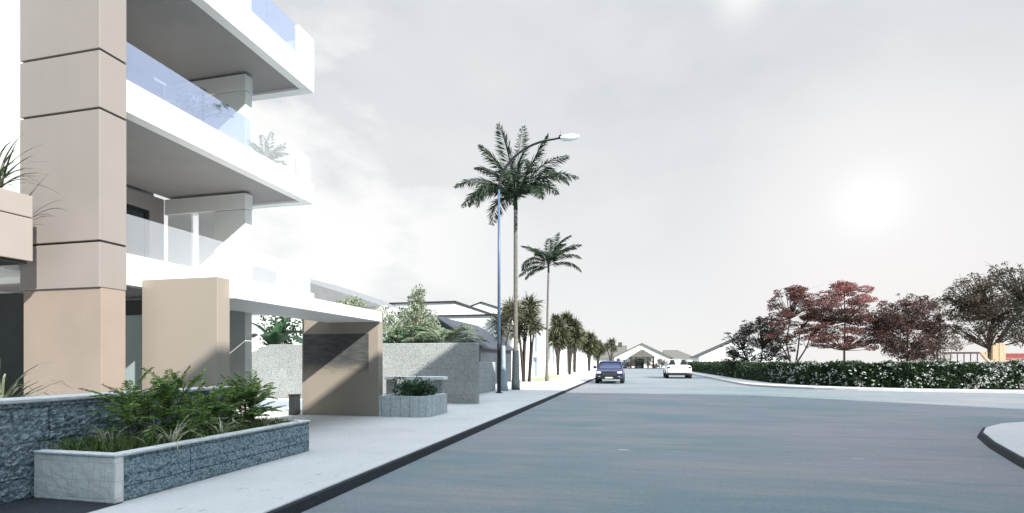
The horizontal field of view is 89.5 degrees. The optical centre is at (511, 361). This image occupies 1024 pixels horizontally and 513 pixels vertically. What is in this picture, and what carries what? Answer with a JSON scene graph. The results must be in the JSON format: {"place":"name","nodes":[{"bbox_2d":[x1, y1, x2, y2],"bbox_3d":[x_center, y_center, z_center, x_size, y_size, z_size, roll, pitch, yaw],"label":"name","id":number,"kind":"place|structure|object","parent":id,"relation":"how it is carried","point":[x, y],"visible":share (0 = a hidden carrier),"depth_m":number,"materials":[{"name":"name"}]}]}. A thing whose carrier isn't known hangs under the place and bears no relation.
{"place":"outdoors","nodes":[
{"label":"outdoors","id":0,"kind":"place"},
{"bbox_2d":[0,497,123,512],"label":"driveway","id":1,"kind":"structure","parent":0,"point":[35,505],"depth_m":4.92,"materials":[{"name":"grey concrete"}]},
{"bbox_2d":[0,386,232,503],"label":"retaining wall","id":2,"kind":"structure","parent":1,"relation":"on","point":[29,425],"depth_m":5.33,"materials":[{"name":"stone"}]},
{"bbox_2d":[0,359,76,397],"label":"strap leaf plant","id":3,"kind":"object","parent":2,"relation":"in","point":[10,391],"visible":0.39,"depth_m":6.59,"materials":[{"name":"green plant"}]},
{"bbox_2d":[44,416,292,452],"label":"grass","id":4,"kind":"structure","parent":0,"point":[126,444],"depth_m":5.60,"materials":[{"name":"green plant"}]},
{"bbox_2d":[0,0,382,420],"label":"apartment building","id":5,"kind":"structure","parent":0,"point":[96,291],"depth_m":8.69,"materials":[{"name":"white paint"}]},
{"bbox_2d":[0,294,23,396],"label":"garage door","id":6,"kind":"structure","parent":5,"relation":"in","point":[11,305],"depth_m":10.63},
{"bbox_2d":[0,136,58,193],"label":"spiky plant","id":7,"kind":"object","parent":5,"relation":"on","point":[3,168],"visible":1,"depth_m":7.27,"materials":[{"name":"green plant"}]},
{"bbox_2d":[125,204,148,257],"bbox_3d":[-8.995,-2.655,10.763,0.090,1.869,3.050,0,0,13],"label":"window","id":8,"kind":"structure","parent":5,"relation":"in","point":[137,219],"depth_m":11.99,"materials":[{"name":"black glass"}]},
{"bbox_2d":[170,87,234,123],"bbox_3d":[-6.098,-4.830,10.138,1.056,0.710,0.953,0,0,-3],"label":"potted palm","id":9,"kind":"object","parent":5,"relation":"on","point":[200,113],"visible":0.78,"depth_m":10.01,"materials":[{"name":"green plant"}]},
{"bbox_2d":[248,132,289,165],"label":"potted palm","id":10,"kind":"object","parent":5,"relation":"on","point":[256,148],"visible":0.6,"depth_m":12.41,"materials":[{"name":"green plant"}]},
{"bbox_2d":[87,368,596,512],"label":"sidewalk","id":11,"kind":"structure","parent":0,"point":[343,448],"depth_m":7.63,"materials":[{"name":"concrete"}]},
{"bbox_2d":[33,418,310,503],"bbox_3d":[-3.993,1.140,6.640,1.052,0.480,3.125,0,0,13],"label":"stone planter","id":12,"kind":"object","parent":11,"relation":"on","point":[107,477],"visible":0.99,"depth_m":5.46,"materials":[{"name":"stone"}]},
{"bbox_2d":[78,422,136,450],"bbox_3d":[-4.296,0.812,5.570,0.696,0.376,0.770,0,0,-41],"label":"grass tuft","id":13,"kind":"object","parent":12,"relation":"on","point":[104,435],"visible":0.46,"depth_m":5.52,"materials":[{"name":"green plant"}]},
{"bbox_2d":[78,365,229,440],"bbox_3d":[-4.187,0.516,6.067,1.482,0.975,1.260,0,0,-24],"label":"feathery shrub","id":14,"kind":"object","parent":12,"relation":"on","point":[165,394],"visible":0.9,"depth_m":6.00,"materials":[{"name":"green plant"}]},
{"bbox_2d":[130,414,212,449],"bbox_3d":[-3.876,0.791,5.885,0.836,0.424,0.850,0,0,43],"label":"grass tuft","id":15,"kind":"object","parent":12,"relation":"on","point":[178,434],"visible":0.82,"depth_m":5.86,"materials":[{"name":"green plant"}]},
{"bbox_2d":[161,377,249,431],"bbox_3d":[-4.119,0.604,6.891,0.922,0.799,1.044,0,0,43],"label":"feathery shrub","id":16,"kind":"object","parent":12,"relation":"on","point":[212,398],"visible":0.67,"depth_m":6.86,"materials":[{"name":"green plant"}]},
{"bbox_2d":[199,413,248,434],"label":"grass tuft","id":17,"kind":"object","parent":12,"relation":"on","point":[221,427],"visible":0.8,"depth_m":6.61,"materials":[{"name":"green plant"}]},
{"bbox_2d":[210,369,297,425],"bbox_3d":[-3.986,0.556,7.524,1.502,0.895,1.058,0,0,13],"label":"feathery shrub","id":18,"kind":"object","parent":12,"relation":"on","point":[244,393],"visible":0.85,"depth_m":7.43,"materials":[{"name":"green plant"}]},
{"bbox_2d":[250,412,281,425],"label":"grass tuft","id":19,"kind":"object","parent":12,"relation":"on","point":[266,420],"visible":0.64,"depth_m":7.38,"materials":[{"name":"green plant"}]},
{"bbox_2d":[252,317,301,344],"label":"banana plant","id":20,"kind":"object","parent":11,"relation":"on","point":[274,336],"visible":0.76,"depth_m":19.89,"materials":[{"name":"green plant"}]},
{"bbox_2d":[256,315,301,348],"bbox_3d":[-8.677,-0.537,21.093,3.612,3.834,2.176,0,0,13],"label":"leafy bush","id":21,"kind":"object","parent":11,"relation":"on","point":[285,329],"visible":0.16,"depth_m":20.92,"materials":[{"name":"green plant"}]},
{"bbox_2d":[256,398,301,418],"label":"path","id":22,"kind":"structure","parent":11,"relation":"on","point":[280,402],"depth_m":15.33,"materials":[{"name":"white paint"}]},
{"bbox_2d":[288,394,300,414],"bbox_3d":[-5.688,1.110,13.519,0.220,0.540,0.255,0,0,13],"label":"litter bin","id":23,"kind":"object","parent":11,"relation":"on","point":[294,404],"visible":1,"depth_m":13.42,"materials":[{"name":"black metal"}]},
{"bbox_2d":[252,266,403,351],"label":"hillside house","id":24,"kind":"structure","parent":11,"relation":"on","point":[320,290],"depth_m":38.70,"materials":[{"name":"white paint"}]},
{"bbox_2d":[375,304,404,337],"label":"pale bush","id":25,"kind":"object","parent":11,"relation":"on","point":[388,317],"visible":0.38,"depth_m":26.08,"materials":[{"name":"green plant"}]},
{"bbox_2d":[383,318,412,341],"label":"bush","id":26,"kind":"object","parent":11,"relation":"on","point":[394,328],"visible":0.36,"depth_m":20.53,"materials":[{"name":"green plant"}]},
{"bbox_2d":[383,324,432,342],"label":"dark bush","id":27,"kind":"object","parent":11,"relation":"on","point":[392,339],"visible":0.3,"depth_m":19.39,"materials":[{"name":"green plant"}]},
{"bbox_2d":[379,393,446,416],"bbox_3d":[-2.577,1.120,13.623,1.340,0.520,1.350,0,0,13],"label":"round corner planter","id":28,"kind":"object","parent":11,"relation":"on","point":[392,405],"visible":0.95,"depth_m":13.02,"materials":[{"name":"stone"}]},
{"bbox_2d":[392,375,437,395],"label":"bushy shrub","id":29,"kind":"object","parent":28,"relation":"in","point":[426,389],"visible":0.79,"depth_m":13.40,"materials":[{"name":"green plant"}]},
{"bbox_2d":[395,306,431,324],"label":"blue green bush","id":30,"kind":"object","parent":11,"relation":"on","point":[403,307],"visible":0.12,"depth_m":24.34,"materials":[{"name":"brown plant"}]},
{"bbox_2d":[385,376,447,394],"bbox_3d":[-2.745,0.895,14.793,1.800,0.970,0.350,0,0,13],"label":"wall ledge","id":31,"kind":"object","parent":11,"relation":"on","point":[438,383],"depth_m":14.63,"materials":[{"name":"concrete"}]},
{"bbox_2d":[392,283,443,340],"bbox_3d":[-3.734,-0.987,22.119,2.692,4.733,2.108,0,0,-22],"label":"pale conifer","id":32,"kind":"object","parent":11,"relation":"on","point":[418,304],"visible":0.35,"depth_m":21.91,"materials":[{"name":"green plant"}]},
{"bbox_2d":[394,315,444,342],"bbox_3d":[-3.792,-0.289,21.719,2.294,3.346,2.159,0,0,13],"label":"pale bush","id":33,"kind":"object","parent":11,"relation":"on","point":[428,325],"visible":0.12,"depth_m":21.31,"materials":[{"name":"green plant"}]},
{"bbox_2d":[401,324,489,342],"bbox_3d":[-2.508,0.019,18.727,3.169,2.722,2.368,0,0,38],"label":"bush","id":34,"kind":"object","parent":11,"relation":"on","point":[435,333],"visible":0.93,"depth_m":18.62,"materials":[{"name":"green plant"}]},
{"bbox_2d":[479,362,494,393],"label":"boundary wall","id":35,"kind":"structure","parent":11,"relation":"on","point":[486,376],"depth_m":23.52,"materials":[{"name":"grey concrete"}]},
{"bbox_2d":[501,346,507,390],"bbox_3d":[-0.410,0.300,24.747,0.480,2.160,0.468,0,0,13],"label":"tapered post","id":36,"kind":"object","parent":11,"relation":"on","point":[504,386],"visible":0.9,"depth_m":24.65,"materials":[{"name":"white metal"}]},
{"bbox_2d":[485,299,526,348],"bbox_3d":[-0.308,-1.039,27.476,2.195,4.888,2.133,0,0,13],"label":"cabbage tree","id":37,"kind":"object","parent":11,"relation":"on","point":[508,316],"visible":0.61,"depth_m":27.27,"materials":[{"name":"green plant"}]},
{"bbox_2d":[453,122,578,389],"bbox_3d":[0.503,-5.347,25.602,5.104,13.454,5.739,0,0,-34],"label":"palm tree","id":38,"kind":"object","parent":11,"relation":"on","point":[510,191],"visible":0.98,"depth_m":25.59,"materials":[{"name":"green plant"}]},
{"bbox_2d":[501,291,548,381],"bbox_3d":[0.877,-1.935,36.770,3.876,6.693,3.001,0,0,13],"label":"cabbage tree","id":39,"kind":"object","parent":11,"relation":"on","point":[531,321],"visible":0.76,"depth_m":36.50,"materials":[{"name":"green plant"}]},
{"bbox_2d":[533,337,537,376],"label":"street sign","id":40,"kind":"object","parent":11,"relation":"on","point":[535,355],"visible":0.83,"depth_m":47.00,"materials":[{"name":"white metal"}]},
{"bbox_2d":[496,130,578,392],"bbox_3d":[1.073,-4.310,22.551,3.710,11.380,0.320,0,0,13],"label":"street lamp","id":41,"kind":"object","parent":11,"relation":"on","point":[569,137],"visible":0.97,"depth_m":22.87,"materials":[{"name":"metal"}]},
{"bbox_2d":[520,376,563,380],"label":"lawn","id":42,"kind":"structure","parent":11,"relation":"on","point":[542,378],"depth_m":43.13,"materials":[{"name":"yellow plant"}]},
{"bbox_2d":[518,232,581,380],"bbox_3d":[2.785,-4.147,37.449,4.827,11.054,3.604,0,0,13],"label":"palm tree","id":43,"kind":"object","parent":11,"relation":"on","point":[555,254],"visible":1,"depth_m":37.43,"materials":[{"name":"green plant"}]},
{"bbox_2d":[548,313,571,374],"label":"cabbage tree","id":44,"kind":"object","parent":11,"relation":"on","point":[558,334],"visible":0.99,"depth_m":54.90,"materials":[{"name":"green plant"}]},
{"bbox_2d":[559,310,585,373],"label":"cabbage tree","id":45,"kind":"object","parent":11,"relation":"on","point":[575,327],"visible":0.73,"depth_m":57.30,"materials":[{"name":"green plant"}]},
{"bbox_2d":[572,324,587,371],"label":"cabbage tree","id":46,"kind":"object","parent":11,"relation":"on","point":[575,353],"visible":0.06,"depth_m":69.78,"materials":[{"name":"green plant"}]},
{"bbox_2d":[577,330,601,370],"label":"cabbage tree","id":47,"kind":"object","parent":11,"relation":"on","point":[591,343],"visible":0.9,"depth_m":81.51,"materials":[{"name":"green plant"}]},
{"bbox_2d":[592,340,606,367],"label":"cabbage tree","id":48,"kind":"object","parent":11,"relation":"on","point":[601,351],"visible":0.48,"depth_m":94.55,"materials":[{"name":"green plant"}]},
{"bbox_2d":[602,337,616,360],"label":"cabbage tree","id":49,"kind":"object","parent":11,"relation":"on","point":[613,348],"visible":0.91,"depth_m":108.95,"materials":[{"name":"green plant"}]},
{"bbox_2d":[334,295,369,309],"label":"pale bush","id":50,"kind":"object","parent":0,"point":[354,302],"visible":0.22,"depth_m":26.39,"materials":[{"name":"green plant"}]},
{"bbox_2d":[252,343,478,403],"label":"garden wall","id":51,"kind":"structure","parent":0,"point":[280,365],"depth_m":17.55,"materials":[{"name":"concrete"}]},
{"bbox_2d":[427,316,512,383],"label":"gabled house","id":52,"kind":"structure","parent":0,"point":[487,352],"depth_m":31.88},
{"bbox_2d":[389,301,553,379],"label":"flat roof house","id":53,"kind":"structure","parent":0,"point":[458,311],"depth_m":43.85,"materials":[{"name":"white paint"}]},
{"bbox_2d":[470,302,503,313],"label":"white gable house","id":54,"kind":"structure","parent":0,"point":[486,307],"depth_m":62.87,"materials":[{"name":"paint"}]},
{"bbox_2d":[555,349,592,373],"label":"white street wall","id":55,"kind":"structure","parent":0,"point":[581,362],"depth_m":77.38,"materials":[{"name":"paint"}]},
{"bbox_2d":[154,0,1023,362],"label":"sky","id":56,"kind":"structure","parent":0,"point":[725,154],"materials":[{"name":"white"}]},
{"bbox_2d":[301,368,1023,512],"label":"road","id":57,"kind":"structure","parent":0,"point":[645,440],"depth_m":8.12,"materials":[{"name":"grey asphalt"}]},
{"bbox_2d":[267,378,594,512],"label":"kerb","id":58,"kind":"structure","parent":57,"relation":"on","point":[303,504],"depth_m":6.92,"materials":[{"name":"concrete"}]},
{"bbox_2d":[593,361,626,382],"bbox_3d":[7.274,0.708,38.108,2.440,1.583,5.375,0,0,13],"label":"car","id":59,"kind":"object","parent":57,"relation":"on","point":[610,370],"visible":1,"depth_m":36.01,"materials":[{"name":"blue paint"}]},
{"bbox_2d":[661,359,692,377],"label":"convertible car","id":60,"kind":"object","parent":57,"relation":"on","point":[683,367],"visible":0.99,"depth_m":46.85,"materials":[{"name":"white paint"}]},
{"bbox_2d":[977,424,1023,468],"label":"kerb","id":61,"kind":"structure","parent":57,"relation":"on","point":[1004,452],"depth_m":8.43,"materials":[{"name":"concrete"}]},
{"bbox_2d":[689,339,783,361],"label":"pale house","id":62,"kind":"structure","parent":0,"point":[716,353],"depth_m":89.22,"materials":[{"name":"white paint"}]},
{"bbox_2d":[692,371,1023,393],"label":"sidewalk","id":63,"kind":"structure","parent":0,"point":[755,383],"depth_m":27.98,"materials":[{"name":"concrete"}]},
{"bbox_2d":[720,316,802,365],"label":"spreading tree","id":64,"kind":"object","parent":63,"relation":"on","point":[761,341],"visible":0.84,"depth_m":44.64,"materials":[{"name":"brown plant"}]},
{"bbox_2d":[764,284,836,361],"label":"red leaved tree","id":65,"kind":"object","parent":63,"relation":"on","point":[795,297],"visible":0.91,"depth_m":41.61,"materials":[{"name":"dark red leaf"},{"name":"brown bark"}]},
{"bbox_2d":[798,280,895,360],"bbox_3d":[25.850,-2.505,40.309,6.620,7.769,5.207,0,0,13],"label":"red leaved tree","id":66,"kind":"object","parent":63,"relation":"on","point":[845,316],"visible":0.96,"depth_m":39.60,"materials":[{"name":"brown plant"}]},
{"bbox_2d":[687,358,1023,389],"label":"flowering hedge","id":67,"kind":"object","parent":63,"relation":"on","point":[956,374],"visible":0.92,"depth_m":27.92,"materials":[{"name":"green plant"}]},
{"bbox_2d":[865,293,954,362],"bbox_3d":[28.826,-1.854,37.789,5.268,6.468,4.457,0,0,-23],"label":"purple leaved tree","id":68,"kind":"object","parent":63,"relation":"on","point":[901,322],"visible":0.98,"depth_m":37.37,"materials":[{"name":"brown plant"}]},
{"bbox_2d":[910,297,972,360],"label":"sparse tree","id":69,"kind":"object","parent":63,"relation":"on","point":[956,341],"visible":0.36,"depth_m":41.64,"materials":[{"name":"brown plant"}]},
{"bbox_2d":[942,352,978,361],"bbox_3d":[28.578,0.370,32.945,2.000,2.020,0.100,0,0,13],"label":"railing","id":70,"kind":"object","parent":63,"relation":"on","point":[963,353],"visible":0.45,"depth_m":32.91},
{"bbox_2d":[979,352,989,361],"bbox_3d":[30.074,-0.050,32.645,0.950,1.200,0.200,0,0,13],"label":"timber brace","id":71,"kind":"object","parent":70,"relation":"attached to","point":[984,356],"visible":0.5,"depth_m":32.62,"materials":[{"name":"beige wood"}]},
{"bbox_2d":[937,261,1023,360],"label":"tree","id":72,"kind":"object","parent":63,"relation":"on","point":[985,309],"visible":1,"depth_m":35.67,"materials":[{"name":"brown plant"}]},
{"bbox_2d":[1006,353,1023,365],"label":"red fence","id":73,"kind":"object","parent":63,"relation":"on","point":[1012,356],"depth_m":33.62,"materials":[{"name":"red"}]},
{"bbox_2d":[985,343,1005,361],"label":"timber pillar","id":74,"kind":"structure","parent":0,"point":[998,351],"depth_m":33.33,"materials":[{"name":"beige wood"}]},
{"bbox_2d":[983,422,1023,457],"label":"sidewalk","id":75,"kind":"structure","parent":0,"point":[1009,436],"depth_m":9.70,"materials":[{"name":"concrete"}]},
{"label":"ground","id":76,"kind":"structure","parent":0,"visible":0},
{"bbox_2d":[624,361,634,368],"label":"front garden bush","id":77,"kind":"object","parent":76,"relation":"on","point":[628,363],"visible":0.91,"depth_m":117.40,"materials":[{"name":"green plant"}]},
{"bbox_2d":[581,342,691,367],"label":"cottage","id":78,"kind":"structure","parent":76,"relation":"on","point":[643,353],"depth_m":120.43,"materials":[{"name":"white paint"}]},
{"bbox_2d":[638,359,643,367],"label":"door","id":79,"kind":"structure","parent":78,"relation":"in","point":[642,360],"depth_m":120.18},
{"bbox_2d":[632,358,641,368],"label":"front garden bush","id":80,"kind":"object","parent":76,"relation":"on","point":[637,361],"visible":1,"depth_m":117.10,"materials":[{"name":"green plant"}]},
{"bbox_2d":[645,358,658,368],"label":"front garden bush","id":81,"kind":"object","parent":76,"relation":"on","point":[654,366],"visible":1,"depth_m":116.37,"materials":[{"name":"green plant"}]},
{"bbox_2d":[655,358,668,368],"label":"front garden bush","id":82,"kind":"object","parent":76,"relation":"on","point":[659,361],"visible":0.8,"depth_m":115.92,"materials":[{"name":"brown plant"}]}
]}

